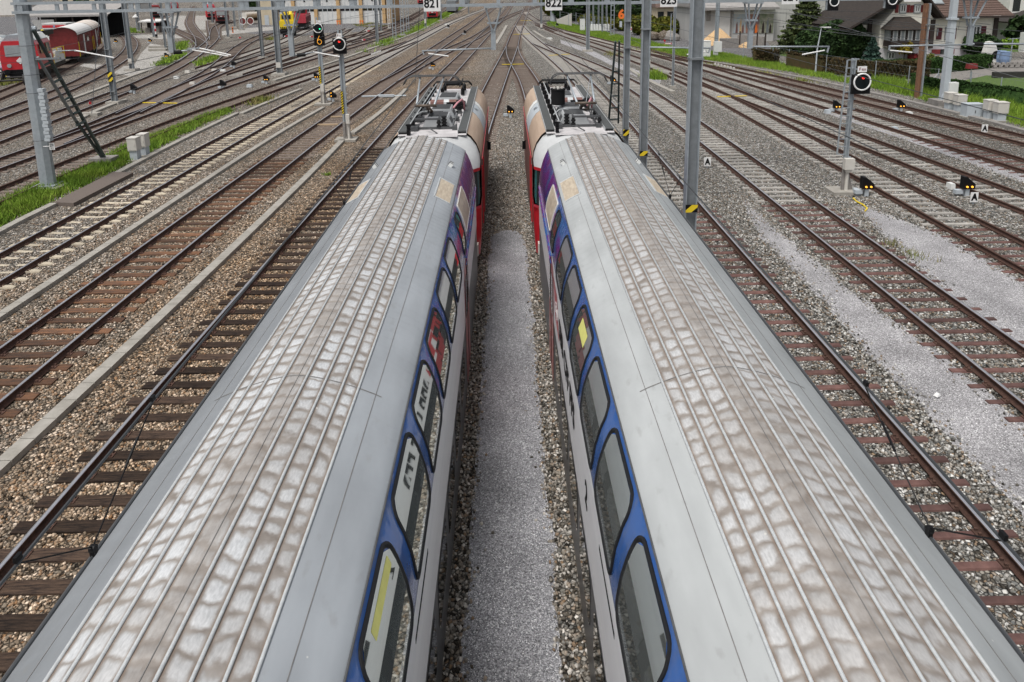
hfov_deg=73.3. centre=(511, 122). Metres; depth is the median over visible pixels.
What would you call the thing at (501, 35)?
cable trough
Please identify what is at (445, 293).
window
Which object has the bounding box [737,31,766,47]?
yard wall
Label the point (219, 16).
rail car
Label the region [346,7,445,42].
railway track
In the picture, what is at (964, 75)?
driveway path
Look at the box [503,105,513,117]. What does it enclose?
dwarf signal
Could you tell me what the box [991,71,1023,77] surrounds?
garden wall
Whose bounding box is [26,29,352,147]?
railway track
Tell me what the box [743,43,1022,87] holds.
fence
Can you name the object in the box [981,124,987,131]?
letter board
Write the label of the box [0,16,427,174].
railway track
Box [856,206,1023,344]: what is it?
gravel path
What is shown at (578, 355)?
window
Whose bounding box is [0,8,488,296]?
railway track
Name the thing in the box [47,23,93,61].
goods van
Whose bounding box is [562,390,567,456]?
lower window
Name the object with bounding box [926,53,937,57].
shrub
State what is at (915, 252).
weeds
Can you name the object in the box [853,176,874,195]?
dwarf signal
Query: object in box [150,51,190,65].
weeds
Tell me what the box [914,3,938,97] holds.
catenary mast
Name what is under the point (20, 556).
overhead line
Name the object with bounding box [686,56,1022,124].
verge ground
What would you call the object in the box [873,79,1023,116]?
grass
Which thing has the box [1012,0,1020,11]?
window
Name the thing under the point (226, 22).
catenary mast
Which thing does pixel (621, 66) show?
span wire
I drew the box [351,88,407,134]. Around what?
cable trough
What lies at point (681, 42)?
road
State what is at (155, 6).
rail car
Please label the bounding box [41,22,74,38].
box van
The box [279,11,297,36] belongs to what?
crane wagon
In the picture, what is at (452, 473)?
lower window
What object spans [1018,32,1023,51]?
white cabinet
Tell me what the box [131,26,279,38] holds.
yard path
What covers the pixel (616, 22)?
bush
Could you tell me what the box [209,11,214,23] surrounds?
catenary mast
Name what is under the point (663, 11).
house
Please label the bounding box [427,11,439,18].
rail car
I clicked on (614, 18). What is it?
lattice mast
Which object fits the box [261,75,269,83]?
dwarf signal
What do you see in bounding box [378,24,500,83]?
railway track
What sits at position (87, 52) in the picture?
cantilever arm
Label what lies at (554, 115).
electric locomotive
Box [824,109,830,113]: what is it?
point machine
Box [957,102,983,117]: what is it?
trackside cabinet
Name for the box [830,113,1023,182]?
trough
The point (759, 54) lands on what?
hedge
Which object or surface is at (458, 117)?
electric locomotive
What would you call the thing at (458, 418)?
lower window
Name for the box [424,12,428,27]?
catenary mast
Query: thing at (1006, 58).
rain barrel
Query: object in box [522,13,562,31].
railway track
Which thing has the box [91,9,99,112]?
span wire
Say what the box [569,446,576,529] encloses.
lower window
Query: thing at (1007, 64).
garden wall
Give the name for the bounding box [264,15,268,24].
side door
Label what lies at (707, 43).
trackside cabinet
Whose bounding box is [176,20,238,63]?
railway track
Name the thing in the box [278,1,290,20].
shed door
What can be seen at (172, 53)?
overhead line
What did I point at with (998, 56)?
rain barrel
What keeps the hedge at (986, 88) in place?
on the verge ground at (827, 78)
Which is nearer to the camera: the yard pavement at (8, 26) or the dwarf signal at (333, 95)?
the dwarf signal at (333, 95)
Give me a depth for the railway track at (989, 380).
21.16 m
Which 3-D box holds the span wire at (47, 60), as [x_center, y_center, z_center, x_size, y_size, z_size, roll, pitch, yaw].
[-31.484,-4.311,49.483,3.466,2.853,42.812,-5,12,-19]
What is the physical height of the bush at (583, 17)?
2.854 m
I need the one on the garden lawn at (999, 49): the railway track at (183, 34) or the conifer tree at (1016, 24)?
the conifer tree at (1016, 24)
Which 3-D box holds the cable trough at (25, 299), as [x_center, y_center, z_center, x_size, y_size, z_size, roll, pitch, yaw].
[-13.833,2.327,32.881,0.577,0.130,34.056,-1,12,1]
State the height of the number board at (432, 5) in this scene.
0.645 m
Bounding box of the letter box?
[965,63,977,78]
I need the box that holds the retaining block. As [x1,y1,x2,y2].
[720,38,738,47]
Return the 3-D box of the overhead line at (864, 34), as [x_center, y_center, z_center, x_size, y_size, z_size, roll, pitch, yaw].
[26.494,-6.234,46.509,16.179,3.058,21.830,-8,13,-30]
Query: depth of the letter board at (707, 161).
32.21 m
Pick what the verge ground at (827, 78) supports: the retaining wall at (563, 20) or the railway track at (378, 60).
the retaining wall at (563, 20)
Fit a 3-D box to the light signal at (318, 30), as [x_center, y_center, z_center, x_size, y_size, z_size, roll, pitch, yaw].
[-14.012,-4.423,50.311,1.200,6.456,1.060,-1,12,0]
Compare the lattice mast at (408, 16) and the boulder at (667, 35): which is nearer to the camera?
the boulder at (667, 35)
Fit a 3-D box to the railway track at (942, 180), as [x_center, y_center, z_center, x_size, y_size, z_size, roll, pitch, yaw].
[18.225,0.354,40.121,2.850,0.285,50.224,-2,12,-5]
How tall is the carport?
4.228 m
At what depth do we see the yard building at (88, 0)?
268.40 m
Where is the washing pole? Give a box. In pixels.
[1009,38,1018,61]
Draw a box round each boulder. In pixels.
[651,32,658,40]
[658,30,666,40]
[665,30,672,40]
[668,33,679,40]
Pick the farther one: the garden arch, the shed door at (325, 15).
the shed door at (325, 15)
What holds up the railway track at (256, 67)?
on the ground at (792, 166)
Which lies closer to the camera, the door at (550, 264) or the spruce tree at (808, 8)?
the door at (550, 264)
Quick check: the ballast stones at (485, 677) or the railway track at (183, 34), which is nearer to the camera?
the ballast stones at (485, 677)
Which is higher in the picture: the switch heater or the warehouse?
the warehouse
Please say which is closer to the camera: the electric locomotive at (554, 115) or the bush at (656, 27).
the electric locomotive at (554, 115)
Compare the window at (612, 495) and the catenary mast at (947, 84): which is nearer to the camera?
the window at (612, 495)
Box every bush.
[577,13,599,25]
[595,16,614,28]
[612,14,636,30]
[631,14,656,34]
[651,21,672,32]
[652,16,679,33]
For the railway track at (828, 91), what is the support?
on the ground at (792, 166)
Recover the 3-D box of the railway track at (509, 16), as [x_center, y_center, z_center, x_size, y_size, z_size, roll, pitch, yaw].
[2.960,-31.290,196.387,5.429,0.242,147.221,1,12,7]
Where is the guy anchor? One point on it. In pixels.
(95, 113)
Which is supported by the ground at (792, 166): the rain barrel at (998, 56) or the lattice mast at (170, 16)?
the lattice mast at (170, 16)
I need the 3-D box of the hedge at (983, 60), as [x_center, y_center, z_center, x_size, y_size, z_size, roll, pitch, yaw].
[39.280,-5.291,63.445,13.650,1.594,2.460,-4,12,-15]
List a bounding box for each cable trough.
[0,106,325,321]
[0,139,343,477]
[0,203,56,234]
[66,70,147,101]
[77,99,127,119]
[115,112,238,171]
[239,88,302,114]
[272,2,473,80]
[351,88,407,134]
[496,25,507,43]
[532,30,552,40]
[630,46,1023,131]
[630,68,674,92]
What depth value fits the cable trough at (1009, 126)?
48.28 m
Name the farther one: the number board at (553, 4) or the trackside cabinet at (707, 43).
the trackside cabinet at (707, 43)
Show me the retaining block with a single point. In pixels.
(726, 44)
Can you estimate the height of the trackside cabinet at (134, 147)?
1.242 m
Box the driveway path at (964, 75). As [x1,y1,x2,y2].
[907,59,1023,79]
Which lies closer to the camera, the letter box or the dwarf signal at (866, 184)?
the dwarf signal at (866, 184)
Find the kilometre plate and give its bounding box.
[43,143,54,149]
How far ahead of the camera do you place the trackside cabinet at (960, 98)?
44.13 m
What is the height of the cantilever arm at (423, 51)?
0.378 m
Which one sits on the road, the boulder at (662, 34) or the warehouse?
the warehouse
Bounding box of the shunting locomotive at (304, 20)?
[294,9,310,29]
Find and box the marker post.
[153,17,157,36]
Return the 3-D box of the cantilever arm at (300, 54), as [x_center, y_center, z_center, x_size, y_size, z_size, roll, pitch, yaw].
[-8.482,-2.938,29.800,2.033,0.286,0.170,-1,12,0]
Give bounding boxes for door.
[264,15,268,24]
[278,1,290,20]
[295,0,314,23]
[318,0,336,23]
[340,0,359,23]
[362,0,382,22]
[464,258,470,377]
[549,256,553,377]
[719,10,731,36]
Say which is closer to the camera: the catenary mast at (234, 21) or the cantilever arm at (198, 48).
the cantilever arm at (198, 48)
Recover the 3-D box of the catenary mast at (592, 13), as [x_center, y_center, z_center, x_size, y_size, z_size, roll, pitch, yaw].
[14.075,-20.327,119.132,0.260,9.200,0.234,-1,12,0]
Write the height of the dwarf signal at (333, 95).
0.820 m
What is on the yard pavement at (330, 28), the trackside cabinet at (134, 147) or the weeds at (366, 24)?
the weeds at (366, 24)
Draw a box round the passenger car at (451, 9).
[446,0,458,11]
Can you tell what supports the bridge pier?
on the ground at (792, 166)
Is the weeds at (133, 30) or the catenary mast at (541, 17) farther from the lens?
the weeds at (133, 30)
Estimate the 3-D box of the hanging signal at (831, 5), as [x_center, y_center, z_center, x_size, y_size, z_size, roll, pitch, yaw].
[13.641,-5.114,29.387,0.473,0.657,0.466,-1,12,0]
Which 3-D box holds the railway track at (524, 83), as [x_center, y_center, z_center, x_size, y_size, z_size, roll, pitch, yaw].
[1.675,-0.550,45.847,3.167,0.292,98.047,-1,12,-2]
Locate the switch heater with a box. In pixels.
[714,63,734,69]
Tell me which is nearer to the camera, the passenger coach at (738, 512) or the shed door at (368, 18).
the passenger coach at (738, 512)
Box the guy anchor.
[82,112,101,115]
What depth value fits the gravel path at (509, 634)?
11.53 m
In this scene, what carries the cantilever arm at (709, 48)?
attached to the signal gantry
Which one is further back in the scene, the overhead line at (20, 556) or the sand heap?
the sand heap
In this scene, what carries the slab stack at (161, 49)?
on the yard ground at (145, 63)
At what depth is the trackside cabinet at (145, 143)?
36.22 m
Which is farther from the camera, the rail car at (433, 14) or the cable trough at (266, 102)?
the rail car at (433, 14)
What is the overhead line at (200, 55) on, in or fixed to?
hanging from the cantilever arm at (300, 54)
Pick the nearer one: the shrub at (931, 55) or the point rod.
the point rod
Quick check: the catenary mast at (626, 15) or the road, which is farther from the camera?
the road
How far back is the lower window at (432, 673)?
7.45 m
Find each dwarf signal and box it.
[129,84,137,93]
[218,80,226,87]
[230,60,236,67]
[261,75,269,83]
[312,72,318,80]
[327,91,336,101]
[429,61,435,69]
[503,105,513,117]
[829,100,840,110]
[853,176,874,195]
[892,100,905,110]
[953,175,975,195]
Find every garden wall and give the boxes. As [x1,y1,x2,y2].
[988,62,1023,67]
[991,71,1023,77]
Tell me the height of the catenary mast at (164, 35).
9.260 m
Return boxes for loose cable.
[853,197,867,210]
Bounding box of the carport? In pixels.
[997,10,1023,39]
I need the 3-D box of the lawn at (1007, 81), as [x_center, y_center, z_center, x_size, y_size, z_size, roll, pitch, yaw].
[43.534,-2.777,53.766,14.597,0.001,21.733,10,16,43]
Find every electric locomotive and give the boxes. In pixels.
[389,74,490,256]
[522,72,623,254]
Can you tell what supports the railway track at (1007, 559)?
on the ground at (792, 166)
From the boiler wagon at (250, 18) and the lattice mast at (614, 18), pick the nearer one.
the lattice mast at (614, 18)
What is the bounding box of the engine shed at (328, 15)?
[260,0,400,24]
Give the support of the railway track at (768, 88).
on the ground at (792, 166)
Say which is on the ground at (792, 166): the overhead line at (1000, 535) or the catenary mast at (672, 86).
the catenary mast at (672, 86)
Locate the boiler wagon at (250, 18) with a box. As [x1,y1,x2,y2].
[239,12,257,24]
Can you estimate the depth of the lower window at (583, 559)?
8.55 m
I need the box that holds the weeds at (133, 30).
[130,27,144,32]
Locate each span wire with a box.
[0,32,124,110]
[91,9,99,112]
[415,7,419,79]
[557,25,686,105]
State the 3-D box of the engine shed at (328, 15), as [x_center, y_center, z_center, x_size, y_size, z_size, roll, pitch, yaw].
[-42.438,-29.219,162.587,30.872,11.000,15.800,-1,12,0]
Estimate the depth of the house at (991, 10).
71.61 m
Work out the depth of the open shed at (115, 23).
127.86 m
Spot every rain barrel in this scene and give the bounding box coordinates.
[996,50,1004,61]
[999,51,1011,63]
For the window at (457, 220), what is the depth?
14.16 m
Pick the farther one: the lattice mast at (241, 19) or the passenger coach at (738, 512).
the lattice mast at (241, 19)
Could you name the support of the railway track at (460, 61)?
on the ground at (792, 166)
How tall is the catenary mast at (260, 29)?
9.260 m
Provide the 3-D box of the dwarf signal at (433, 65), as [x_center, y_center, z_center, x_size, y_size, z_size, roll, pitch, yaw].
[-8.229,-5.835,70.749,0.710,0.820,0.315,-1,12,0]
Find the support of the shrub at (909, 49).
on the garden lawn at (999, 49)
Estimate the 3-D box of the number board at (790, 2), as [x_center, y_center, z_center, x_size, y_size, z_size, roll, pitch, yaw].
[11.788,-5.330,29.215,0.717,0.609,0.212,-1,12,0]
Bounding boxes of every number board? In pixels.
[423,0,440,11]
[545,0,561,9]
[660,0,676,6]
[781,0,798,3]
[904,0,920,1]
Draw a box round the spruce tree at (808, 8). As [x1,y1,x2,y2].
[771,1,823,54]
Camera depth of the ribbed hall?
97.18 m
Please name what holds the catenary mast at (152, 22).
on the yard path at (237, 31)
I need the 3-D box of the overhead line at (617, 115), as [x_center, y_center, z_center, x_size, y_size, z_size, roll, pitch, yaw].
[4.071,-3.038,41.276,0.020,4.028,38.206,-2,12,-6]
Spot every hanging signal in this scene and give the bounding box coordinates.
[825,0,838,10]
[883,0,897,8]
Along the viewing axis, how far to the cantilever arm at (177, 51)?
29.68 m
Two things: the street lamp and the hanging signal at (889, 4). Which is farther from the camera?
the street lamp
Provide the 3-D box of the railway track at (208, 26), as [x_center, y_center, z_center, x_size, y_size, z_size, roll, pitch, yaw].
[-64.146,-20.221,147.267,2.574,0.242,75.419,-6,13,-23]
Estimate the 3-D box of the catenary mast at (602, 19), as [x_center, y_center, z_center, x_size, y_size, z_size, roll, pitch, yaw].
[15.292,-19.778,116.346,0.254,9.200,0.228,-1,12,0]
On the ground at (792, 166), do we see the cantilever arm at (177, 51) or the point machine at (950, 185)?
the point machine at (950, 185)
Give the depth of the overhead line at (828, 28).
38.57 m
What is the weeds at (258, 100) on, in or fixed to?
on the ground at (792, 166)
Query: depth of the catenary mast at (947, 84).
46.48 m
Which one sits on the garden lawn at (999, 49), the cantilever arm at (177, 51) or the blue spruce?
the blue spruce
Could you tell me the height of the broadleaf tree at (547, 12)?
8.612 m
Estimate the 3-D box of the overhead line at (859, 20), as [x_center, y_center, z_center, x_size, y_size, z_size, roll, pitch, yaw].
[20.876,-9.309,56.599,1.064,0.606,46.394,-2,12,-8]
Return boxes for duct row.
[590,24,609,30]
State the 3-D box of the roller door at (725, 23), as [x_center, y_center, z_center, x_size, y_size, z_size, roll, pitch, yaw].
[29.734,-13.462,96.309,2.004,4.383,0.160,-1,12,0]
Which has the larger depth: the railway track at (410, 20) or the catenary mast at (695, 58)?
the railway track at (410, 20)
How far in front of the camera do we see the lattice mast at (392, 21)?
110.03 m
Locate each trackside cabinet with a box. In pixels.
[126,136,141,161]
[135,132,149,156]
[580,19,584,29]
[703,40,710,56]
[943,92,958,109]
[953,94,967,111]
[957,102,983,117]
[982,99,998,118]
[990,101,1009,121]
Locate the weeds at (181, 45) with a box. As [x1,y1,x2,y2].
[174,40,192,49]
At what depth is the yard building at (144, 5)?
279.04 m
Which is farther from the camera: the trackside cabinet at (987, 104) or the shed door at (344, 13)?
the shed door at (344, 13)
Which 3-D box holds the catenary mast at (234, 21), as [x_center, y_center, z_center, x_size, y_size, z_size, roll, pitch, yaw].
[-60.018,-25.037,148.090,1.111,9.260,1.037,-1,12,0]
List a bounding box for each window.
[358,541,413,681]
[391,432,430,579]
[411,360,442,472]
[426,307,450,398]
[428,616,436,681]
[436,267,456,342]
[438,518,447,628]
[444,237,461,302]
[448,445,454,531]
[454,211,465,254]
[455,390,460,461]
[461,350,464,405]
[550,209,561,252]
[555,235,572,300]
[556,349,559,403]
[561,265,581,340]
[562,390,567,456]
[569,304,593,395]
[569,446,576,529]
[580,356,609,469]
[580,515,589,625]
[593,614,604,681]
[594,428,633,574]
[615,535,671,681]
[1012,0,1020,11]
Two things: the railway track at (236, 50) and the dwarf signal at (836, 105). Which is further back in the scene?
the railway track at (236, 50)
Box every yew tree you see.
[794,27,817,54]
[814,19,872,58]
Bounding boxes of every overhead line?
[0,0,485,681]
[46,3,416,79]
[64,2,452,108]
[514,1,1023,661]
[534,22,683,185]
[562,11,877,150]
[564,7,1023,119]
[632,4,951,42]
[681,3,990,31]
[768,10,1023,78]
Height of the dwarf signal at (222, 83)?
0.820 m
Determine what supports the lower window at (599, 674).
in the passenger coach at (738, 512)
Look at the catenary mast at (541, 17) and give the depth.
125.50 m
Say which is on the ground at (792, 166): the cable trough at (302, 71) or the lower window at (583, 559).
the cable trough at (302, 71)
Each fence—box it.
[561,13,607,31]
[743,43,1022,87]
[785,51,930,78]
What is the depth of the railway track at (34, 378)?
22.23 m
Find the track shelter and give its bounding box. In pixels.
[138,19,167,32]
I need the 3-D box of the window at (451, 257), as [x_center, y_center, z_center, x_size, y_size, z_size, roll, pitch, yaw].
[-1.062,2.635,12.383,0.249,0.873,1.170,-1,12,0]
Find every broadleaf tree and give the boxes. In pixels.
[249,1,255,6]
[539,0,549,15]
[550,0,585,20]
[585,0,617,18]
[615,0,641,15]
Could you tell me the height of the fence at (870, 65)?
1.858 m
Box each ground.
[0,0,1023,681]
[80,43,170,75]
[169,16,219,29]
[345,2,472,61]
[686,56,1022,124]
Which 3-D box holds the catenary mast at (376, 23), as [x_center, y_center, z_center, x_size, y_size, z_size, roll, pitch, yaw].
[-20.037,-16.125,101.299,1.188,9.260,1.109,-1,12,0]
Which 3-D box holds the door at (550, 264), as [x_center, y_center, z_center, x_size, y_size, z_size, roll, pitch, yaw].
[0.822,4.011,14.503,0.010,2.521,1.300,-1,12,0]
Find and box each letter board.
[704,157,710,167]
[970,192,978,203]
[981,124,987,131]
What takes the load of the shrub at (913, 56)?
on the ground at (792, 166)
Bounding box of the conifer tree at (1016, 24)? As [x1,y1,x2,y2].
[1000,14,1023,39]
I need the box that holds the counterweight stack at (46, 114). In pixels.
[37,60,53,140]
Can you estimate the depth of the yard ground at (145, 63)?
81.72 m
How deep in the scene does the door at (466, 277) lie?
14.41 m
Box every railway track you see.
[0,1,504,429]
[0,1,515,672]
[0,6,209,147]
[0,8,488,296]
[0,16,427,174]
[0,34,140,122]
[0,41,416,203]
[0,42,103,102]
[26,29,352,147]
[115,33,272,114]
[160,13,209,46]
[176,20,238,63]
[193,26,312,68]
[206,20,222,39]
[223,28,355,75]
[259,27,374,69]
[343,8,423,37]
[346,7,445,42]
[364,7,423,37]
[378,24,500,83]
[479,46,520,175]
[482,6,539,30]
[503,0,532,46]
[503,47,542,130]
[513,25,1023,644]
[521,11,1023,176]
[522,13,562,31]
[533,43,1023,422]
[534,24,1023,281]
[617,46,1023,148]
[669,72,1023,220]
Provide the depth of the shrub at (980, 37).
71.04 m
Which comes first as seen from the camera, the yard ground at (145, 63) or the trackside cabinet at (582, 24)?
the yard ground at (145, 63)
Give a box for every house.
[652,0,673,17]
[811,0,1014,59]
[998,0,1023,11]
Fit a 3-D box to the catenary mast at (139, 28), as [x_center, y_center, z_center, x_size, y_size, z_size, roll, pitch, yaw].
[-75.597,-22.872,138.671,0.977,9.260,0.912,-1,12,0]
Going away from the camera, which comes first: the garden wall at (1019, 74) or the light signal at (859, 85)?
the light signal at (859, 85)
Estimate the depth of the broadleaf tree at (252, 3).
250.46 m
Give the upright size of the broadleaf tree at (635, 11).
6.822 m
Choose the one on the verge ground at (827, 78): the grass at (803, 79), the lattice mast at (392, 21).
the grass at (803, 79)
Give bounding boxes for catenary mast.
[98,0,124,104]
[121,3,139,70]
[136,12,141,31]
[149,3,157,37]
[159,3,166,47]
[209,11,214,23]
[223,2,231,37]
[232,2,237,27]
[256,1,268,58]
[271,1,288,75]
[373,0,378,43]
[378,0,383,31]
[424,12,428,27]
[538,0,544,29]
[582,0,592,51]
[592,0,593,23]
[601,0,602,31]
[608,0,630,144]
[638,0,650,166]
[649,0,651,71]
[669,7,675,88]
[683,0,704,229]
[713,3,721,54]
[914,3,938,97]
[928,0,958,105]
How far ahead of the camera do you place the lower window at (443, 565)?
8.56 m
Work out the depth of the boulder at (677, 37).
99.30 m
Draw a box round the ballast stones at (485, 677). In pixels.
[480,244,552,680]
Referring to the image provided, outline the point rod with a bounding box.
[362,94,405,96]
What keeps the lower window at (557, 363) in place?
in the passenger coach at (738, 512)
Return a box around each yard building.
[0,0,42,14]
[60,0,115,0]
[127,3,148,8]
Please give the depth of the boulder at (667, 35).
99.99 m
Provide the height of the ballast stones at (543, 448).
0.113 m
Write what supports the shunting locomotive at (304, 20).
on the railway track at (270, 46)
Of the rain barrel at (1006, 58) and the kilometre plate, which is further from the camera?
the rain barrel at (1006, 58)
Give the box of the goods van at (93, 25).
[76,20,101,54]
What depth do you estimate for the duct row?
119.31 m
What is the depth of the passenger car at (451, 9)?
199.85 m
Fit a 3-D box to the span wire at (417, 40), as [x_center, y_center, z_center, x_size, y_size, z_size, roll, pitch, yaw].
[-4.114,-3.340,29.888,0.380,3.464,0.024,-1,12,0]
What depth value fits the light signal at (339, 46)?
38.56 m
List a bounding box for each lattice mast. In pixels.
[165,3,175,51]
[237,2,244,29]
[391,0,396,38]
[399,0,405,35]
[405,0,408,31]
[609,0,615,35]
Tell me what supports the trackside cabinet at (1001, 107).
on the ground at (792, 166)
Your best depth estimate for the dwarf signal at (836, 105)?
44.80 m
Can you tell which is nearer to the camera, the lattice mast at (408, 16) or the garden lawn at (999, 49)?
the garden lawn at (999, 49)
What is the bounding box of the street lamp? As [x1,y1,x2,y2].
[815,27,830,70]
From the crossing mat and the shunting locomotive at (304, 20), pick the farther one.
the shunting locomotive at (304, 20)
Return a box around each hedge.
[751,47,779,61]
[871,53,993,73]
[910,73,1023,104]
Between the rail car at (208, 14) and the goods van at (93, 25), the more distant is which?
the rail car at (208, 14)
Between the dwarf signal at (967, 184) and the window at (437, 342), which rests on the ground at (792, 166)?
the dwarf signal at (967, 184)
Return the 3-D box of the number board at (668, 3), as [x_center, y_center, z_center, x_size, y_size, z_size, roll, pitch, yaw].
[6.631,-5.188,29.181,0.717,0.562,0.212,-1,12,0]
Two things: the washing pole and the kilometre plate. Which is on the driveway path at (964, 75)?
the washing pole
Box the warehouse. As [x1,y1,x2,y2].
[676,2,779,40]
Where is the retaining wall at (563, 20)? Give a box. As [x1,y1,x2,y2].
[557,13,571,25]
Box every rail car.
[152,4,159,16]
[205,2,215,18]
[215,7,228,22]
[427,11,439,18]
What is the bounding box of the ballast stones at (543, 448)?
[457,156,1023,681]
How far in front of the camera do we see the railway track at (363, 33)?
137.44 m
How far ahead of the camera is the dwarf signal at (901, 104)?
44.64 m
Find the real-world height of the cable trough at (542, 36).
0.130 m
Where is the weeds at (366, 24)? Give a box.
[353,22,386,26]
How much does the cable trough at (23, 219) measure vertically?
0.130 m
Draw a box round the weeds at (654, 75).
[635,69,668,79]
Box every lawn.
[780,49,1017,55]
[966,75,1023,88]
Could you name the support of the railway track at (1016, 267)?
on the ground at (792, 166)
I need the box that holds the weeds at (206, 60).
[192,54,221,65]
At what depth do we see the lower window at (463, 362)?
12.86 m
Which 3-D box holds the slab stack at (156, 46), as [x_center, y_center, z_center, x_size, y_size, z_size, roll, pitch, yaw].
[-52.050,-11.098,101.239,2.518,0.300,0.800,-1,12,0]
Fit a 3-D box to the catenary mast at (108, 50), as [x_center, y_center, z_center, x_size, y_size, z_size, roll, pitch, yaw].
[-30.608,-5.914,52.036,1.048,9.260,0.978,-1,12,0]
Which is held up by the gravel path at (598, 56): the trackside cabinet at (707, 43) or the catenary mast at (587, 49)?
the catenary mast at (587, 49)
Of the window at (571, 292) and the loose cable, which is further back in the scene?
the loose cable
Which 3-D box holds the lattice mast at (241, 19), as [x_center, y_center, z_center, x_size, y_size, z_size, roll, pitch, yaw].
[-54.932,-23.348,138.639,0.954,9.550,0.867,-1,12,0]
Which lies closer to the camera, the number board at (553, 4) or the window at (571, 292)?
the window at (571, 292)
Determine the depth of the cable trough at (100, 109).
50.17 m
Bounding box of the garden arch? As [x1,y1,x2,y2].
[982,41,997,61]
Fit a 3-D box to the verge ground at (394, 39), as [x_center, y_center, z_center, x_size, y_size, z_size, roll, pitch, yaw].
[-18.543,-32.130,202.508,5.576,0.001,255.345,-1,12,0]
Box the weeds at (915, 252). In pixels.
[882,238,942,261]
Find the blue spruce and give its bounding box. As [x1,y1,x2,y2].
[861,37,883,60]
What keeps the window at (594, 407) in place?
in the passenger coach at (738, 512)
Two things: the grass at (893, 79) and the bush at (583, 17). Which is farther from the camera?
the bush at (583, 17)
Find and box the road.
[572,21,770,57]
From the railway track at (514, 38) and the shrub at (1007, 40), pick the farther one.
the railway track at (514, 38)
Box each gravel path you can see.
[460,230,564,681]
[560,40,660,83]
[744,200,1023,519]
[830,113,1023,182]
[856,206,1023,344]
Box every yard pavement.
[0,17,40,76]
[247,23,390,37]
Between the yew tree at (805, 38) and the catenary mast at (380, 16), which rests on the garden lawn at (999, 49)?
the yew tree at (805, 38)
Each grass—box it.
[0,106,239,226]
[1,112,220,216]
[356,3,469,52]
[621,42,840,84]
[867,72,910,85]
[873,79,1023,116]
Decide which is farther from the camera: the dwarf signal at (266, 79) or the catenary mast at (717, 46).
the catenary mast at (717, 46)
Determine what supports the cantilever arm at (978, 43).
attached to the signal gantry
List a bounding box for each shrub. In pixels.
[895,40,915,58]
[907,52,917,59]
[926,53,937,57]
[961,33,1004,54]
[1001,38,1019,48]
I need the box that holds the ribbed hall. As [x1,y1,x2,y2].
[773,1,825,39]
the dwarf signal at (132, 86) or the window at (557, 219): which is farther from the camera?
the dwarf signal at (132, 86)
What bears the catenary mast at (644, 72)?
on the ground at (792, 166)
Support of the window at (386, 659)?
in the passenger coach at (290, 515)
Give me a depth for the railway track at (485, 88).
58.32 m
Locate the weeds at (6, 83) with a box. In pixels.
[0,78,21,85]
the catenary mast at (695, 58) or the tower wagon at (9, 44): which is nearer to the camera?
the catenary mast at (695, 58)
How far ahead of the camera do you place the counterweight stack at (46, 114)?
29.80 m
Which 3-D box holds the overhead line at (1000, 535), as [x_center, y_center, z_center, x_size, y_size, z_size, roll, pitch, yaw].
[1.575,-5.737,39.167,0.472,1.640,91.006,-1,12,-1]
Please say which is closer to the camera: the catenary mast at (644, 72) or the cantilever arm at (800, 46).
the catenary mast at (644, 72)
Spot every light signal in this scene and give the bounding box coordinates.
[313,17,332,105]
[332,30,358,141]
[824,58,871,195]
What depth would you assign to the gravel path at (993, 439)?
15.02 m
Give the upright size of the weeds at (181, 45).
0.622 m
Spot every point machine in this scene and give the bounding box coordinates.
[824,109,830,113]
[946,182,955,189]
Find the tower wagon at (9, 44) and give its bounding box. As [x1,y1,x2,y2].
[0,22,65,84]
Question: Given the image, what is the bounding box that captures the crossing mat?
[54,172,133,206]
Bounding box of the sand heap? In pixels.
[704,28,730,45]
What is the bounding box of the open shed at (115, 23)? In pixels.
[14,3,124,34]
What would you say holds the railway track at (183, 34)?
on the ground at (792, 166)
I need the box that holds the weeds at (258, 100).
[241,93,277,105]
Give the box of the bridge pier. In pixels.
[550,10,555,21]
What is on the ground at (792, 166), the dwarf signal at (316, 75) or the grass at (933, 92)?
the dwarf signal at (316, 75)
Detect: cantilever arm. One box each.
[58,50,113,57]
[173,49,227,56]
[187,47,230,55]
[294,51,339,56]
[422,47,490,56]
[650,46,710,54]
[753,46,829,54]
[888,44,966,52]
[973,42,1023,45]
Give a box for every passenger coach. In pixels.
[0,135,477,681]
[538,132,1023,681]
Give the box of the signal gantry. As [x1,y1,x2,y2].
[10,0,986,188]
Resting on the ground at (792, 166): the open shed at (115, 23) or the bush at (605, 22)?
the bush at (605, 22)
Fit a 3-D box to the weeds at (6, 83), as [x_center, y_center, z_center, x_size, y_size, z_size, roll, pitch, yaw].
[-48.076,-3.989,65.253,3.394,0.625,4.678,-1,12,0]
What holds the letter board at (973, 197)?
on the ground at (792, 166)
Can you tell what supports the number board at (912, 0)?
attached to the signal gantry
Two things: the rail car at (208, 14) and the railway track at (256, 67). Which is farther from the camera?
the rail car at (208, 14)
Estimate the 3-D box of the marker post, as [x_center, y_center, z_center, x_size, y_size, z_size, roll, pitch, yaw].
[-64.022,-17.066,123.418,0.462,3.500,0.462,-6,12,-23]
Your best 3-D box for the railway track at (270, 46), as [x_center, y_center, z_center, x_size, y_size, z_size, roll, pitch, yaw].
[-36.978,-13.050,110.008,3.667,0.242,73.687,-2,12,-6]
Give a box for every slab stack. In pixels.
[148,46,167,47]
[148,48,167,50]
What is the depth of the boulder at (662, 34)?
100.18 m

